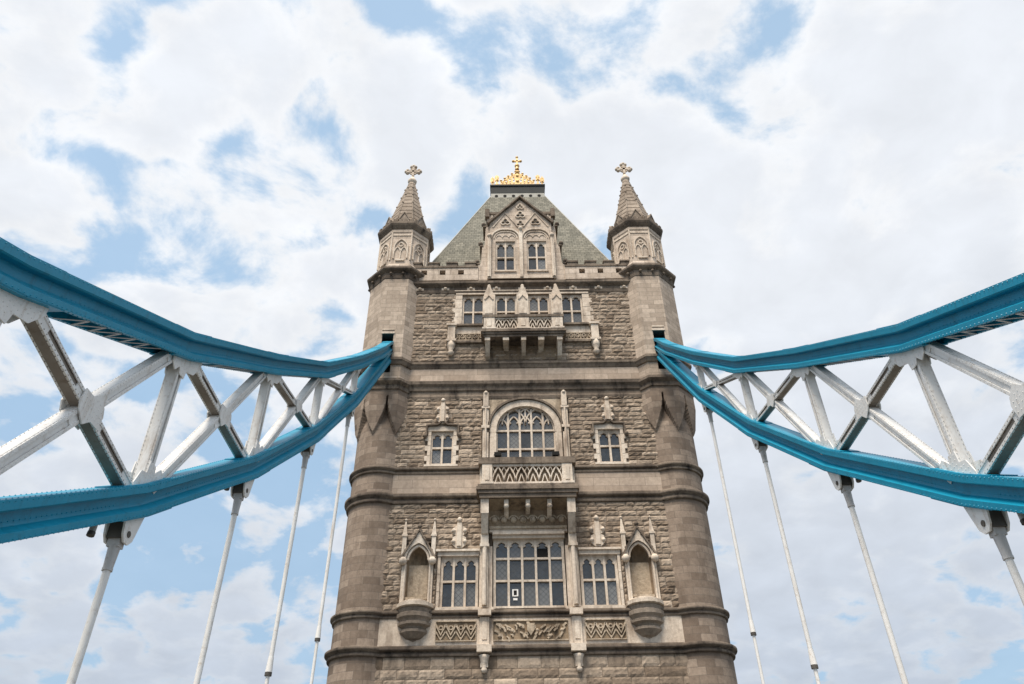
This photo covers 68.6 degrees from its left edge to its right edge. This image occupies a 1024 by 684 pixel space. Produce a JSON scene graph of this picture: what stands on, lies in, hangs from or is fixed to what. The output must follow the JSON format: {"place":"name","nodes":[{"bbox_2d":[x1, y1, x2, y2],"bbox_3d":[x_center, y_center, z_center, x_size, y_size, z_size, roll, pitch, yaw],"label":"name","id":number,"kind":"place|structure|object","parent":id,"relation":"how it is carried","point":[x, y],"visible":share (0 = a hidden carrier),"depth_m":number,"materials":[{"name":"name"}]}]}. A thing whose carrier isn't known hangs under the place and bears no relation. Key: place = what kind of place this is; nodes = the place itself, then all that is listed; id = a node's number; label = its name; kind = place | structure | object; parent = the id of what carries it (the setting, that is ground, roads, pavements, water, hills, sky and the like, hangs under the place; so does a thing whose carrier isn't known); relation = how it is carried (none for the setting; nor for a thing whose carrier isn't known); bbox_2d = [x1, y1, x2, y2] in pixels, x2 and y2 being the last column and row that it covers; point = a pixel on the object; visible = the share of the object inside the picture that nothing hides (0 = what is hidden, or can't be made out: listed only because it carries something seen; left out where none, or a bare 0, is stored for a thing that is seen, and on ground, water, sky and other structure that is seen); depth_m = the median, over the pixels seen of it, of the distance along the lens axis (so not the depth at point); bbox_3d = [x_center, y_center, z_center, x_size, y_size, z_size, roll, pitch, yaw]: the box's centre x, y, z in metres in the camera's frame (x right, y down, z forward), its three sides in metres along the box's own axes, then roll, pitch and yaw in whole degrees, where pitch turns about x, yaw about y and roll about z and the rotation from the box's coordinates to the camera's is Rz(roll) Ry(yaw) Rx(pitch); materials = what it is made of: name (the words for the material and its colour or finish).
{"place":"outdoors","nodes":[
{"label":"outdoors","id":0,"kind":"place"},
{"bbox_2d":[0,0,1023,683],"label":"sky","id":1,"kind":"structure","parent":0,"point":[809,171],"materials":[{"name":"white"}]},
{"bbox_3d":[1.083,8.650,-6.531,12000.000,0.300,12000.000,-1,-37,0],"label":"river","id":2,"kind":"structure","parent":0,"visible":0},
{"bbox_2d":[324,156,737,683],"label":"bridge tower","id":3,"kind":"structure","parent":2,"relation":"on","point":[521,325],"depth_m":46.57,"materials":[{"name":"stone"}]},
{"bbox_2d":[0,237,393,545],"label":"suspension chain","id":4,"kind":"object","parent":3,"relation":"attached to","point":[36,293],"visible":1,"depth_m":16.93,"materials":[{"name":"blue paint"}]},
{"bbox_2d":[66,538,123,683],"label":"hanger rod","id":5,"kind":"object","parent":4,"relation":"hanging from","point":[115,546],"visible":0.98,"depth_m":15.10,"materials":[{"name":"white paint"}]},
{"bbox_2d":[193,493,243,683],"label":"hanger rod","id":6,"kind":"object","parent":4,"relation":"hanging from","point":[238,498],"visible":1,"depth_m":21.40,"materials":[{"name":"white paint"}]},
{"bbox_2d":[264,452,309,683],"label":"hanger rod","id":7,"kind":"object","parent":4,"relation":"hanging from","point":[269,665],"visible":0.99,"depth_m":27.80,"materials":[{"name":"white paint"}]},
{"bbox_2d":[310,414,351,683],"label":"hanger rod","id":8,"kind":"object","parent":4,"relation":"hanging from","point":[318,630],"visible":0.99,"depth_m":34.49,"materials":[{"name":"white paint"}]},
{"bbox_2d":[430,432,453,463],"bbox_3d":[-4.481,6.878,48.056,1.540,2.400,0.230,-1,-37,0],"label":"window","id":9,"kind":"structure","parent":3,"relation":"in","point":[441,443],"depth_m":48.06,"materials":[{"name":"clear glass"}]},
{"bbox_2d":[439,557,478,606],"bbox_3d":[-3.016,13.767,42.851,2.170,3.000,0.230,-1,-37,0],"label":"window","id":10,"kind":"structure","parent":3,"relation":"in","point":[459,575],"depth_m":42.86,"materials":[{"name":"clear glass"}]},
{"bbox_2d":[462,296,482,323],"bbox_3d":[-2.831,-2.203,54.896,1.660,2.900,0.230,-1,-37,0],"label":"window","id":11,"kind":"structure","parent":3,"relation":"in","point":[472,306],"depth_m":55.06,"materials":[{"name":"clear glass"}]},
{"bbox_2d":[494,452,501,456],"bbox_3d":[-0.873,6.980,46.134,0.500,0.360,0.300,-1,-37,0],"label":"floodlight","id":12,"kind":"object","parent":3,"relation":"on","point":[497,454],"visible":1,"depth_m":46.05,"materials":[{"name":"metal"}]},
{"bbox_2d":[495,296,516,313],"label":"window","id":13,"kind":"structure","parent":3,"relation":"in","point":[503,304],"depth_m":55.33,"materials":[{"name":"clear glass"}]},
{"bbox_2d":[512,589,517,599],"bbox_3d":[0.187,14.311,42.455,0.339,0.620,0.035,-1,-37,0],"label":"sign","id":14,"kind":"object","parent":3,"relation":"attached to","point":[514,593],"depth_m":42.48,"materials":[{"name":"white paint"}]},
{"bbox_2d":[496,408,555,456],"bbox_3d":[0.889,6.121,48.625,3.843,4.371,0.300,-1,-37,0],"label":"window","id":15,"kind":"structure","parent":3,"relation":"in","point":[521,432],"depth_m":48.78,"materials":[{"name":"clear glass"}]},
{"bbox_2d":[493,539,566,608],"bbox_3d":[0.992,13.299,43.179,4.140,4.050,0.230,-1,-37,0],"label":"window","id":16,"kind":"structure","parent":3,"relation":"in","point":[534,567],"depth_m":43.18,"materials":[{"name":"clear glass"}]},
{"bbox_2d":[528,295,549,313],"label":"window","id":17,"kind":"structure","parent":3,"relation":"in","point":[537,304],"depth_m":55.33,"materials":[{"name":"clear glass"}]},
{"bbox_2d":[552,451,559,455],"bbox_3d":[2.686,6.937,46.145,0.500,0.360,0.300,-1,-37,0],"label":"floodlight","id":18,"kind":"object","parent":3,"relation":"on","point":[555,453],"visible":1,"depth_m":46.06,"materials":[{"name":"metal"}]},
{"bbox_2d":[562,295,583,321],"bbox_3d":[4.368,-2.291,54.918,1.660,2.900,0.230,-1,-37,0],"label":"window","id":19,"kind":"structure","parent":3,"relation":"in","point":[572,306],"depth_m":55.10,"materials":[{"name":"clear glass"}]},
{"bbox_2d":[579,555,620,605],"bbox_3d":[5.013,13.669,42.875,2.170,3.000,0.230,-1,-37,0],"label":"window","id":20,"kind":"structure","parent":3,"relation":"in","point":[599,579],"depth_m":42.89,"materials":[{"name":"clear glass"}]},
{"bbox_2d":[598,430,622,461],"bbox_3d":[6.279,6.748,48.088,1.540,2.400,0.230,-1,-37,0],"label":"window","id":21,"kind":"structure","parent":3,"relation":"in","point":[610,449],"depth_m":48.10,"materials":[{"name":"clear glass"}]},
{"bbox_2d":[653,273,1023,533],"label":"suspension chain","id":22,"kind":"object","parent":3,"relation":"attached to","point":[985,494],"visible":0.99,"depth_m":19.80,"materials":[{"name":"blue paint"}]},
{"bbox_2d":[706,409,764,683],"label":"hanger rod","id":23,"kind":"object","parent":22,"relation":"hanging from","point":[709,412],"visible":0.99,"depth_m":34.47,"materials":[{"name":"white paint"}]},
{"bbox_2d":[758,446,820,683],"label":"hanger rod","id":24,"kind":"object","parent":22,"relation":"hanging from","point":[812,657],"visible":0.99,"depth_m":27.79,"materials":[{"name":"white paint"}]},
{"bbox_2d":[840,485,908,683],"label":"hanger rod","id":25,"kind":"object","parent":22,"relation":"hanging from","point":[846,490],"visible":0.99,"depth_m":21.37,"materials":[{"name":"white paint"}]},
{"bbox_2d":[988,527,1023,604],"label":"hanger rod","id":26,"kind":"object","parent":22,"relation":"hanging from","point":[997,535],"visible":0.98,"depth_m":15.62,"materials":[{"name":"white paint"}]}
]}

